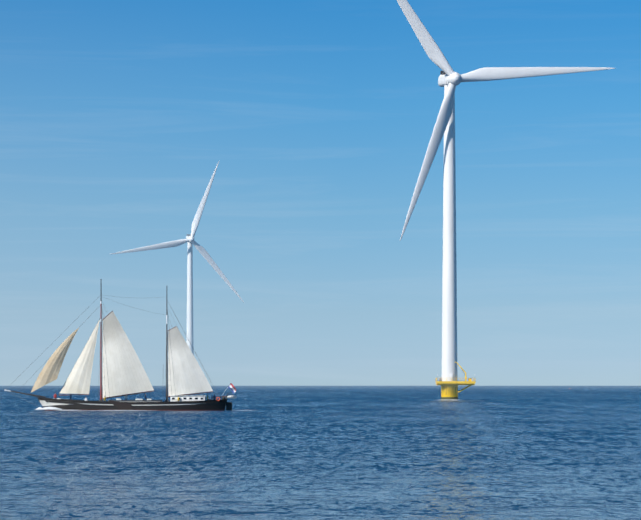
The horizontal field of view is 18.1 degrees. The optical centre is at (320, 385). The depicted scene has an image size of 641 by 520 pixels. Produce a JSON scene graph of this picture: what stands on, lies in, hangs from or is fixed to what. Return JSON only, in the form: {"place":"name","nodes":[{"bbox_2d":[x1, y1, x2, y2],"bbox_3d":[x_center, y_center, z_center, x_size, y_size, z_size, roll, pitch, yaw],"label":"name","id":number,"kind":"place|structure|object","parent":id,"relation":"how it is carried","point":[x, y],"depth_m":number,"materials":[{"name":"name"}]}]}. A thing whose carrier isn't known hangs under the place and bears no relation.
{"place":"outdoors","nodes":[
{"label":"outdoors","id":0,"kind":"place"},
{"bbox_2d":[0,163,638,395],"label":"haze","id":1,"kind":"object","parent":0,"point":[292,386],"depth_m":896.33,"materials":[{"name":"blue"}]},
{"bbox_2d":[0,386,640,519],"bbox_3d":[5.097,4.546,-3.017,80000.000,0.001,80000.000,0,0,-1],"label":"water","id":2,"kind":"structure","parent":0,"point":[375,453],"depth_m":128.92,"materials":[{"name":"blue liquid"}]},
{"bbox_2d":[4,279,236,410],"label":"sailing ship","id":3,"kind":"object","parent":2,"relation":"on","point":[186,402],"depth_m":364.41,"materials":[{"name":"black wood"}]},
{"bbox_2d":[31,328,78,391],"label":"sail","id":4,"kind":"object","parent":3,"relation":"attached to","point":[49,372],"depth_m":365.17,"materials":[{"name":"beige fabric"}]},
{"bbox_2d":[60,320,99,393],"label":"sail","id":5,"kind":"object","parent":3,"relation":"attached to","point":[78,380],"depth_m":365.47,"materials":[{"name":"white fabric"}]},
{"bbox_2d":[103,311,153,397],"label":"mainsail","id":6,"kind":"object","parent":3,"relation":"on","point":[123,368],"depth_m":364.63,"materials":[{"name":"white fabric"}]},
{"bbox_2d":[168,327,212,395],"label":"sail","id":7,"kind":"object","parent":3,"relation":"on","point":[188,376],"depth_m":365.11,"materials":[{"name":"white fabric"}]},
{"bbox_2d":[113,162,243,354],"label":"turbine","id":8,"kind":"object","parent":2,"relation":"in","point":[204,254],"depth_m":1246.79,"materials":[{"name":"grey metal"}]},
{"bbox_2d":[35,400,484,410],"bbox_3d":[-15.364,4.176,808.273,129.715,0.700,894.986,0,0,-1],"label":"foam","id":9,"kind":"object","parent":2,"relation":"on","point":[47,408],"depth_m":362.58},
{"bbox_2d":[397,0,614,400],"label":"turbine","id":10,"kind":"object","parent":2,"relation":"in","point":[449,79],"depth_m":595.53,"materials":[{"name":"grey metal"}]},
{"bbox_2d":[0,0,640,385],"label":"sky","id":11,"kind":"structure","parent":0,"point":[318,118],"materials":[{"name":"blue"}]}
]}

